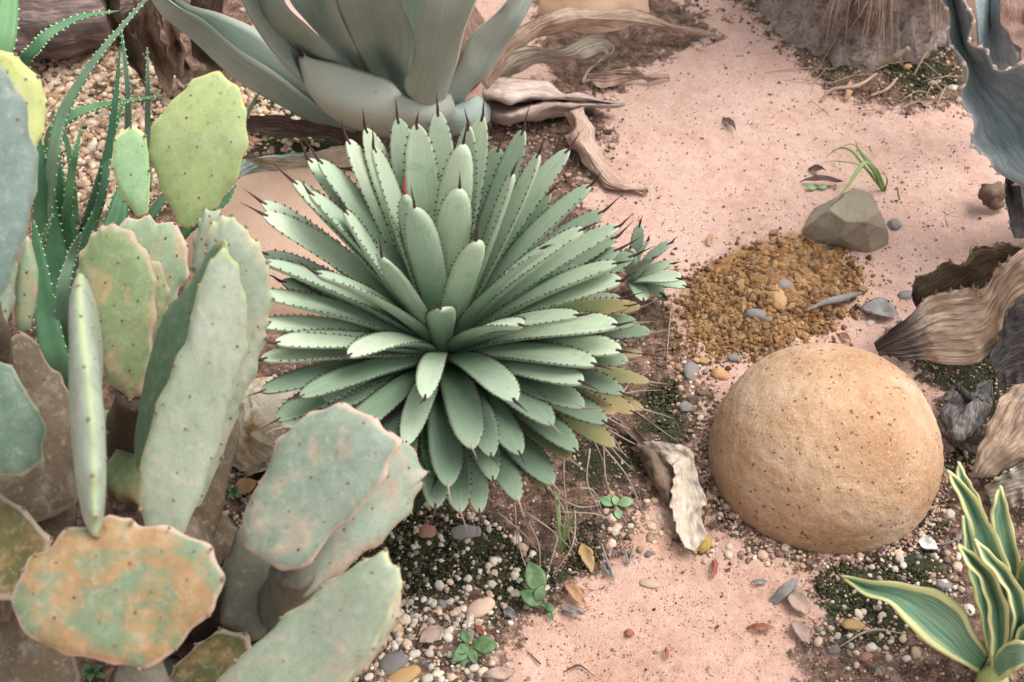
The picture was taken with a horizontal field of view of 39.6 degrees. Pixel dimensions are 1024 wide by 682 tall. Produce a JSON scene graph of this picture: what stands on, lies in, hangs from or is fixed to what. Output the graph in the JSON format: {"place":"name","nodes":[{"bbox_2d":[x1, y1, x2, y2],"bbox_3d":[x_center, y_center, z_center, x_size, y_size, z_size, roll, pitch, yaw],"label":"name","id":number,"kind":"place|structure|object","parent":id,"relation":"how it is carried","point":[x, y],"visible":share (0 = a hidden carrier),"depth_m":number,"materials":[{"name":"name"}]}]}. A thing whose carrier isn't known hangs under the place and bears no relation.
{"place":"outdoors","nodes":[
{"label":"outdoors","id":0,"kind":"place"},
{"bbox_2d":[7,0,1023,681],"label":"ground","id":1,"kind":"structure","parent":0,"point":[671,52],"depth_m":2.20,"materials":[{"name":"sand"}]},
{"bbox_2d":[0,50,77,630],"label":"prickly pear","id":2,"kind":"object","parent":1,"relation":"on","point":[38,498],"visible":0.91,"depth_m":1.43,"materials":[{"name":"plant"}]},
{"bbox_2d":[13,0,155,60],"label":"log","id":3,"kind":"object","parent":1,"relation":"on","point":[84,36],"visible":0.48,"depth_m":2.46,"materials":[{"name":"brown wood"}]},
{"bbox_2d":[81,663,104,681],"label":"seedling","id":4,"kind":"object","parent":1,"relation":"on","point":[93,670],"visible":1,"depth_m":1.68,"materials":[{"name":"green plant"}]},
{"bbox_2d":[101,0,145,86],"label":"dead leaf","id":5,"kind":"object","parent":1,"relation":"on","point":[136,60],"visible":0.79,"depth_m":2.37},
{"bbox_2d":[0,0,258,390],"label":"aloe","id":6,"kind":"object","parent":1,"relation":"on","point":[59,240],"visible":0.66,"depth_m":1.90,"materials":[{"name":"green plant"}]},
{"bbox_2d":[0,207,274,681],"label":"prickly pear","id":7,"kind":"object","parent":1,"relation":"on","point":[141,601],"visible":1,"depth_m":1.38,"materials":[{"name":"plant"}]},
{"bbox_2d":[133,0,173,96],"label":"dead leaf","id":8,"kind":"object","parent":1,"relation":"on","point":[148,32],"visible":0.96,"depth_m":2.39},
{"bbox_2d":[75,70,249,504],"bbox_3d":[-0.463,-0.025,1.843,0.184,0.502,0.434,11,49,10],"label":"prickly pear","id":9,"kind":"object","parent":1,"relation":"on","point":[135,273],"visible":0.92,"depth_m":1.76,"materials":[{"name":"plant"}]},
{"bbox_2d":[162,40,190,83],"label":"dead leaf","id":10,"kind":"object","parent":1,"relation":"on","point":[185,78],"visible":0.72,"depth_m":2.45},
{"bbox_2d":[156,8,186,76],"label":"dead leaf","id":11,"kind":"object","parent":10,"relation":"on","point":[174,56],"visible":0.73,"depth_m":2.41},
{"bbox_2d":[189,0,223,72],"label":"dead leaf","id":12,"kind":"object","parent":1,"relation":"on","point":[199,54],"visible":0.43,"depth_m":2.46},
{"bbox_2d":[227,483,241,497],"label":"seedling","id":13,"kind":"object","parent":1,"relation":"on","point":[234,489],"visible":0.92,"depth_m":1.89,"materials":[{"name":"green plant"}]},
{"bbox_2d":[234,477,256,494],"bbox_3d":[-0.357,0.194,1.898,0.027,0.014,0.026,14,50,12],"label":"leaf scrap","id":14,"kind":"object","parent":1,"relation":"on","point":[246,485],"visible":0.98,"depth_m":1.90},
{"bbox_2d":[233,376,299,476],"bbox_3d":[-0.341,0.096,1.938,0.112,0.100,0.182,-8,48,-7],"label":"dead leaf","id":15,"kind":"object","parent":1,"relation":"on","point":[254,453],"visible":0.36,"depth_m":1.89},
{"bbox_2d":[181,168,359,317],"bbox_3d":[-0.335,-0.137,2.233,0.401,0.218,0.340,0,48,0],"label":"boulder","id":16,"kind":"object","parent":1,"relation":"on","point":[273,186],"visible":0.1,"depth_m":2.15,"materials":[{"name":"stone"}]},
{"bbox_2d":[239,152,311,176],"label":"dead leaf","id":17,"kind":"object","parent":16,"relation":"on","point":[246,168],"visible":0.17,"depth_m":2.27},
{"bbox_2d":[245,145,350,170],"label":"dead leaf","id":18,"kind":"object","parent":16,"relation":"on","point":[337,156],"visible":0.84,"depth_m":2.24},
{"bbox_2d":[246,114,383,146],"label":"dead leaf","id":19,"kind":"object","parent":1,"relation":"on","point":[280,125],"visible":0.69,"depth_m":2.37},
{"bbox_2d":[216,401,429,681],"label":"prickly pear","id":20,"kind":"object","parent":1,"relation":"on","point":[341,484],"visible":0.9,"depth_m":1.45,"materials":[{"name":"plant"}]},
{"bbox_2d":[152,0,532,138],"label":"agave","id":21,"kind":"object","parent":1,"relation":"on","point":[374,59],"visible":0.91,"depth_m":2.17,"materials":[{"name":"green plant"}]},
{"bbox_2d":[378,651,407,675],"bbox_3d":[-0.147,0.395,1.732,0.042,0.017,0.030,-30,55,-4],"label":"pebble","id":22,"kind":"object","parent":1,"relation":"on","point":[390,664],"visible":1,"depth_m":1.73,"materials":[{"name":"stone"}]},
{"bbox_2d":[387,664,420,681],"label":"pebble","id":23,"kind":"object","parent":1,"relation":"on","point":[410,673],"visible":1,"depth_m":1.72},
{"bbox_2d":[420,673,432,681],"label":"pebble","id":24,"kind":"object","parent":1,"relation":"on","point":[427,677],"visible":1,"depth_m":1.72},
{"bbox_2d":[418,525,435,537],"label":"pebble","id":25,"kind":"object","parent":1,"relation":"on","point":[426,531],"visible":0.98,"depth_m":1.87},
{"bbox_2d":[434,580,444,589],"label":"pebble","id":26,"kind":"object","parent":1,"relation":"on","point":[438,584],"visible":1,"depth_m":1.81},
{"bbox_2d":[437,599,446,609],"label":"pebble","id":27,"kind":"object","parent":1,"relation":"on","point":[441,603],"visible":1,"depth_m":1.79,"materials":[{"name":"stone"}]},
{"bbox_2d":[442,633,452,641],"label":"pebble","id":28,"kind":"object","parent":1,"relation":"on","point":[447,637],"visible":1,"depth_m":1.76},
{"bbox_2d":[240,92,673,539],"bbox_3d":[-0.065,0.025,1.721,0.515,0.548,0.485,0,48,0],"label":"agave","id":29,"kind":"object","parent":1,"relation":"on","point":[470,331],"visible":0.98,"depth_m":1.67,"materials":[{"name":"green plant"}]},
{"bbox_2d":[448,524,480,540],"bbox_3d":[-0.065,0.253,1.869,0.050,0.014,0.024,-8,52,15],"label":"pebble","id":30,"kind":"object","parent":1,"relation":"on","point":[460,532],"visible":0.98,"depth_m":1.86,"materials":[{"name":"stone"}]},
{"bbox_2d":[469,663,479,672],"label":"pebble","id":31,"kind":"object","parent":1,"relation":"on","point":[474,668],"visible":1,"depth_m":1.73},
{"bbox_2d":[467,596,494,617],"bbox_3d":[-0.041,0.337,1.789,0.044,0.017,0.024,-27,59,-2],"label":"pebble","id":32,"kind":"object","parent":1,"relation":"on","point":[479,608],"visible":1,"depth_m":1.78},
{"bbox_2d":[482,666,515,679],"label":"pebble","id":33,"kind":"object","parent":1,"relation":"on","point":[500,672],"visible":1,"depth_m":1.72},
{"bbox_2d":[30,42,971,681],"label":"gravel","id":34,"kind":"structure","parent":1,"relation":"on","point":[64,72],"depth_m":1.89,"materials":[{"name":"gravel"}]},
{"bbox_2d":[418,625,444,642],"bbox_3d":[-0.099,0.361,1.751,0.034,0.015,0.022,0,48,0],"label":"leaf scrap","id":35,"kind":"object","parent":34,"relation":"on","point":[431,634],"visible":1,"depth_m":1.75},
{"bbox_2d":[452,630,497,666],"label":"seedling","id":36,"kind":"object","parent":34,"relation":"on","point":[463,654],"visible":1,"depth_m":1.73,"materials":[{"name":"green plant"}]},
{"bbox_2d":[503,606,515,618],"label":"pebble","id":37,"kind":"object","parent":1,"relation":"on","point":[508,611],"visible":1,"depth_m":1.78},
{"bbox_2d":[520,562,554,619],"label":"seedling","id":38,"kind":"object","parent":1,"relation":"on","point":[535,581],"visible":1,"depth_m":1.78,"materials":[{"name":"green plant"}]},
{"bbox_2d":[482,76,624,126],"bbox_3d":[0.071,-0.406,2.389,0.241,0.096,0.118,0,48,0],"label":"dead leaf","id":39,"kind":"object","parent":1,"relation":"on","point":[512,98],"visible":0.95,"depth_m":2.37,"materials":[{"name":"plant"}]},
{"bbox_2d":[498,35,614,82],"bbox_3d":[0.073,-0.476,2.440,0.254,0.094,0.046,-23,52,-19],"label":"dead leaf","id":40,"kind":"object","parent":1,"relation":"on","point":[519,60],"visible":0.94,"depth_m":2.44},
{"bbox_2d":[559,606,585,615],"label":"leaf scrap","id":41,"kind":"object","parent":1,"relation":"on","point":[572,610],"visible":1,"depth_m":1.78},
{"bbox_2d":[553,477,593,552],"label":"grass tuft","id":42,"kind":"object","parent":1,"relation":"on","point":[561,544],"visible":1,"depth_m":1.82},
{"bbox_2d":[564,583,586,607],"bbox_3d":[0.079,0.319,1.795,0.016,0.014,0.046,-25,53,-21],"label":"leaf scrap","id":43,"kind":"object","parent":1,"relation":"on","point":[575,592],"visible":1,"depth_m":1.79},
{"bbox_2d":[578,543,594,572],"bbox_3d":[0.096,0.277,1.834,0.019,0.012,0.046,-17,50,-15],"label":"leaf scrap","id":44,"kind":"object","parent":1,"relation":"on","point":[585,553],"visible":1,"depth_m":1.83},
{"bbox_2d":[497,345,678,576],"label":"dry spines","id":45,"kind":"object","parent":1,"relation":"on","point":[557,498],"visible":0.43,"depth_m":1.87},
{"bbox_2d":[539,0,648,33],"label":"boulder","id":46,"kind":"object","parent":1,"relation":"on","point":[547,6],"visible":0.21,"depth_m":2.58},
{"bbox_2d":[482,8,717,88],"bbox_3d":[0.148,-0.527,2.438,0.487,0.158,0.056,-23,52,-20],"label":"dead leaf","id":47,"kind":"object","parent":1,"relation":"on","point":[549,24],"visible":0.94,"depth_m":2.39,"materials":[{"name":"plant"}]},
{"bbox_2d":[563,107,647,193],"bbox_3d":[0.143,-0.310,2.323,0.066,0.058,0.205,-23,52,-20],"label":"dead leaf","id":48,"kind":"object","parent":1,"relation":"on","point":[587,148],"visible":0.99,"depth_m":2.32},
{"bbox_2d":[603,561,613,578],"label":"leaf scrap","id":49,"kind":"object","parent":1,"relation":"on","point":[607,570],"visible":1,"depth_m":1.82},
{"bbox_2d":[599,495,633,519],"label":"seedling","id":50,"kind":"object","parent":1,"relation":"on","point":[622,502],"visible":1,"depth_m":1.88,"materials":[{"name":"green plant"}]},
{"bbox_2d":[280,60,959,614],"bbox_3d":[0.200,-0.087,2.148,1.198,0.052,1.136,0,48,0],"label":"moss","id":51,"kind":"object","parent":1,"relation":"on","point":[580,534],"visible":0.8,"depth_m":1.84,"materials":[{"name":"plant"}]},
{"bbox_2d":[611,544,633,563],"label":"twig","id":52,"kind":"object","parent":1,"relation":"on","point":[626,557],"visible":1,"depth_m":1.84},
{"bbox_2d":[587,69,669,88],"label":"dead leaf","id":53,"kind":"object","parent":1,"relation":"on","point":[606,79],"visible":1,"depth_m":2.47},
{"bbox_2d":[270,0,1023,681],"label":"grit","id":54,"kind":"object","parent":1,"relation":"on","point":[492,136],"visible":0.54,"depth_m":1.94,"materials":[{"name":"gravel"}]},
{"bbox_2d":[639,578,659,587],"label":"pebble","id":55,"kind":"object","parent":1,"relation":"on","point":[648,583],"visible":1,"depth_m":1.81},
{"bbox_2d":[645,522,656,530],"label":"pebble","id":56,"kind":"object","parent":1,"relation":"on","point":[651,526],"visible":1,"depth_m":1.87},
{"bbox_2d":[624,215,694,301],"bbox_3d":[0.205,-0.111,2.073,0.095,0.141,0.109,-18,50,-16],"label":"agave pup","id":57,"kind":"object","parent":1,"relation":"on","point":[647,279],"visible":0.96,"depth_m":2.09,"materials":[{"name":"green plant"}]},
{"bbox_2d":[618,416,706,550],"bbox_3d":[0.215,0.173,1.895,0.065,0.043,0.236,-15,50,-13],"label":"dead leaf","id":58,"kind":"object","parent":1,"relation":"on","point":[671,471],"visible":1,"depth_m":1.89,"materials":[{"name":"plant"}]},
{"bbox_2d":[678,400,691,411],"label":"pebble","id":59,"kind":"object","parent":1,"relation":"on","point":[684,406],"visible":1,"depth_m":2.00,"materials":[{"name":"stone"}]},
{"bbox_2d":[683,361,698,379],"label":"pebble","id":60,"kind":"object","parent":1,"relation":"on","point":[690,369],"visible":1,"depth_m":2.04,"materials":[{"name":"stone"}]},
{"bbox_2d":[694,536,711,553],"bbox_3d":[0.248,0.263,1.842,0.024,0.018,0.023,0,48,0],"label":"leaf scrap","id":61,"kind":"object","parent":1,"relation":"on","point":[705,545],"visible":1,"depth_m":1.84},
{"bbox_2d":[711,558,717,578],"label":"leaf scrap","id":62,"kind":"object","parent":1,"relation":"on","point":[714,568],"visible":1,"depth_m":1.81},
{"bbox_2d":[712,368,729,380],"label":"pebble","id":63,"kind":"object","parent":1,"relation":"on","point":[721,374],"visible":1,"depth_m":2.03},
{"bbox_2d":[723,117,735,129],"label":"leaf scrap","id":64,"kind":"object","parent":1,"relation":"on","point":[729,121],"visible":1,"depth_m":2.40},
{"bbox_2d":[726,353,742,362],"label":"pebble","id":65,"kind":"object","parent":1,"relation":"on","point":[732,357],"visible":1,"depth_m":2.05,"materials":[{"name":"stone"}]},
{"bbox_2d":[518,3,980,680],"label":"leaf crumbs","id":66,"kind":"object","parent":1,"relation":"on","point":[728,249],"visible":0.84,"depth_m":2.28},
{"bbox_2d":[618,193,895,381],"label":"clay crumbs","id":67,"kind":"object","parent":1,"relation":"on","point":[767,266],"visible":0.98,"depth_m":2.10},
{"bbox_2d":[746,308,771,321],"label":"pebble","id":68,"kind":"object","parent":67,"relation":"on","point":[752,313],"visible":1,"depth_m":2.07,"materials":[{"name":"stone"}]},
{"bbox_2d":[772,288,787,310],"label":"pebble","id":69,"kind":"object","parent":67,"relation":"on","point":[780,299],"visible":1,"depth_m":2.08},
{"bbox_2d":[778,279,792,288],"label":"pebble","id":70,"kind":"object","parent":67,"relation":"on","point":[784,283],"visible":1,"depth_m":2.10,"materials":[{"name":"stone"}]},
{"bbox_2d":[751,578,767,583],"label":"leaf scrap","id":71,"kind":"object","parent":1,"relation":"on","point":[760,581],"visible":1,"depth_m":1.80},
{"bbox_2d":[747,623,773,630],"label":"leaf scrap","id":72,"kind":"object","parent":1,"relation":"on","point":[761,626],"visible":1,"depth_m":1.75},
{"bbox_2d":[757,550,768,559],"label":"pebble","id":73,"kind":"object","parent":1,"relation":"on","point":[762,554],"visible":1,"depth_m":1.83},
{"bbox_2d":[769,578,798,604],"bbox_3d":[0.345,0.315,1.788,0.050,0.023,0.014,-30,55,-24],"label":"leaf scrap","id":74,"kind":"object","parent":1,"relation":"on","point":[786,589],"visible":1,"depth_m":1.78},
{"bbox_2d":[787,589,809,613],"bbox_3d":[0.358,0.324,1.778,0.030,0.014,0.030,13,49,11],"label":"leaf scrap","id":75,"kind":"object","parent":1,"relation":"on","point":[798,600],"visible":1,"depth_m":1.78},
{"bbox_2d":[791,621,809,643],"bbox_3d":[0.356,0.358,1.752,0.022,0.013,0.035,0,48,0],"label":"leaf scrap","id":76,"kind":"object","parent":1,"relation":"on","point":[801,629],"visible":1,"depth_m":1.75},
{"bbox_2d":[805,183,826,189],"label":"seedling","id":77,"kind":"object","parent":1,"relation":"on","point":[813,187],"visible":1,"depth_m":2.30,"materials":[{"name":"green plant"}]},
{"bbox_2d":[808,164,825,170],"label":"leaf scrap","id":78,"kind":"object","parent":1,"relation":"on","point":[816,167],"visible":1,"depth_m":2.33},
{"bbox_2d":[814,636,822,646],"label":"pebble","id":79,"kind":"object","parent":1,"relation":"on","point":[818,640],"visible":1,"depth_m":1.75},
{"bbox_2d":[800,175,843,181],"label":"leaf scrap","id":80,"kind":"object","parent":1,"relation":"on","point":[821,177],"visible":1,"depth_m":2.30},
{"bbox_2d":[691,376,955,569],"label":"soil crumbs","id":81,"kind":"object","parent":1,"relation":"on","point":[736,523],"visible":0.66,"depth_m":1.87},
{"bbox_2d":[708,343,943,554],"bbox_3d":[0.422,0.150,1.923,0.309,0.294,0.305,0,48,0],"label":"boulder","id":82,"kind":"object","parent":1,"relation":"on","point":[828,448],"visible":0.91,"depth_m":1.81,"materials":[{"name":"beige stone"}]},
{"bbox_2d":[805,291,862,311],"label":"twig","id":83,"kind":"object","parent":1,"relation":"on","point":[838,299],"visible":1,"depth_m":2.09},
{"bbox_2d":[827,645,840,654],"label":"pebble","id":84,"kind":"object","parent":1,"relation":"on","point":[834,650],"visible":1,"depth_m":1.74,"materials":[{"name":"stone"}]},
{"bbox_2d":[802,188,888,252],"bbox_3d":[0.522,-0.197,2.219,0.137,0.087,0.130,0,48,0],"label":"rock","id":85,"kind":"object","parent":1,"relation":"on","point":[852,219],"visible":0.97,"depth_m":2.18,"materials":[{"name":"stone"}]},
{"bbox_2d":[819,73,877,102],"bbox_3d":[0.584,-0.438,2.462,0.121,0.022,0.020,-18,51,-16],"label":"root","id":86,"kind":"object","parent":1,"relation":"on","point":[853,86],"visible":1,"depth_m":2.45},
{"bbox_2d":[844,80,853,102],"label":"leaf scrap","id":87,"kind":"object","parent":1,"relation":"on","point":[848,93],"visible":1,"depth_m":2.45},
{"bbox_2d":[754,0,952,73],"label":"tree trunk","id":88,"kind":"object","parent":1,"relation":"on","point":[869,35],"visible":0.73,"depth_m":2.51,"materials":[{"name":"brown plant"}]},
{"bbox_2d":[841,619,865,630],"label":"pebble","id":89,"kind":"object","parent":1,"relation":"on","point":[850,624],"visible":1,"depth_m":1.76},
{"bbox_2d":[822,141,887,205],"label":"grass tuft","id":90,"kind":"object","parent":1,"relation":"on","point":[879,181],"visible":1,"depth_m":2.27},
{"bbox_2d":[765,59,963,115],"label":"dry stalks","id":91,"kind":"object","parent":1,"relation":"on","point":[877,74],"visible":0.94,"depth_m":2.48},
{"bbox_2d":[859,652,873,661],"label":"pebble","id":92,"kind":"object","parent":1,"relation":"on","point":[866,656],"visible":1,"depth_m":1.74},
{"bbox_2d":[839,628,903,647],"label":"twig","id":93,"kind":"object","parent":1,"relation":"on","point":[863,632],"visible":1,"depth_m":1.75,"materials":[{"name":"wood"}]},
{"bbox_2d":[865,642,877,651],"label":"pebble","id":94,"kind":"object","parent":1,"relation":"on","point":[871,647],"visible":1,"depth_m":1.74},
{"bbox_2d":[854,303,896,314],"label":"twig","id":95,"kind":"object","parent":1,"relation":"on","point":[862,309],"visible":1,"depth_m":2.11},
{"bbox_2d":[861,297,898,316],"bbox_3d":[0.547,-0.049,2.109,0.045,0.016,0.038,-16,50,-14],"label":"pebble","id":96,"kind":"object","parent":1,"relation":"on","point":[877,306],"visible":1,"depth_m":2.11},
{"bbox_2d":[870,77,897,96],"bbox_3d":[0.647,-0.437,2.462,0.060,0.018,0.014,-26,53,-21],"label":"root","id":97,"kind":"object","parent":1,"relation":"on","point":[885,89],"visible":1,"depth_m":2.46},
{"bbox_2d":[887,219,902,230],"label":"pebble","id":98,"kind":"object","parent":1,"relation":"on","point":[895,224],"visible":1,"depth_m":2.24,"materials":[{"name":"stone"}]},
{"bbox_2d":[882,46,909,65],"bbox_3d":[0.673,-0.500,2.495,0.042,0.045,0.012,12,49,10],"label":"root","id":99,"kind":"object","parent":1,"relation":"on","point":[894,56],"visible":1,"depth_m":2.49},
{"bbox_2d":[897,290,911,298],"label":"pebble","id":100,"kind":"object","parent":1,"relation":"on","point":[904,294],"visible":0.86,"depth_m":2.15,"materials":[{"name":"stone"}]},
{"bbox_2d":[911,646,920,659],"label":"pebble","id":101,"kind":"object","parent":1,"relation":"on","point":[915,653],"visible":1,"depth_m":1.74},
{"bbox_2d":[918,536,938,549],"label":"leaf scrap","id":102,"kind":"object","parent":1,"relation":"on","point":[927,542],"visible":1,"depth_m":1.84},
{"bbox_2d":[838,461,1023,681],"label":"striped agave","id":103,"kind":"object","parent":1,"relation":"on","point":[937,620],"visible":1,"depth_m":1.64,"materials":[{"name":"green plant"}]},
{"bbox_2d":[935,579,951,589],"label":"pebble","id":104,"kind":"object","parent":1,"relation":"on","point":[940,584],"visible":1,"depth_m":1.80,"materials":[{"name":"stone"}]},
{"bbox_2d":[874,241,1023,369],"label":"dead leaf","id":105,"kind":"object","parent":1,"relation":"on","point":[961,326],"visible":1,"depth_m":1.99,"materials":[{"name":"plant"}]},
{"bbox_2d":[945,509,954,518],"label":"pebble","id":106,"kind":"object","parent":1,"relation":"on","point":[950,513],"visible":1,"depth_m":1.88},
{"bbox_2d":[952,561,962,570],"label":"pebble","id":107,"kind":"object","parent":1,"relation":"on","point":[956,565],"visible":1,"depth_m":1.82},
{"bbox_2d":[936,379,994,453],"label":"dead leaf","id":108,"kind":"object","parent":1,"relation":"on","point":[963,416],"visible":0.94,"depth_m":1.92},
{"bbox_2d":[911,240,1022,307],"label":"dead leaf","id":109,"kind":"object","parent":1,"relation":"on","point":[979,265],"visible":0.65,"depth_m":2.00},
{"bbox_2d":[963,603,974,615],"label":"pebble","id":110,"kind":"object","parent":1,"relation":"on","point":[968,606],"visible":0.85,"depth_m":1.78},
{"bbox_2d":[966,0,976,40],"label":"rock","id":111,"kind":"object","parent":1,"relation":"on","point":[971,5],"visible":0.02,"depth_m":2.55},
{"bbox_2d":[940,0,1023,238],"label":"blue agave","id":112,"kind":"object","parent":1,"relation":"on","point":[990,98],"visible":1,"depth_m":2.05,"materials":[{"name":"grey plant"}]},
{"bbox_2d":[978,181,1004,209],"bbox_3d":[0.762,-0.232,2.252,0.050,0.047,0.046,0,48,0],"label":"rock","id":113,"kind":"object","parent":1,"relation":"on","point":[990,196],"visible":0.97,"depth_m":2.24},
{"bbox_2d":[969,381,1023,478],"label":"dead leaf","id":114,"kind":"object","parent":1,"relation":"on","point":[1000,447],"visible":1,"depth_m":1.86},
{"bbox_2d":[984,462,1023,509],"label":"dead leaf","id":115,"kind":"object","parent":1,"relation":"on","point":[1011,481],"visible":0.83,"depth_m":1.85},
{"bbox_2d":[988,297,1023,386],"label":"dead leaf","id":116,"kind":"object","parent":1,"relation":"on","point":[1006,358],"visible":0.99,"depth_m":1.96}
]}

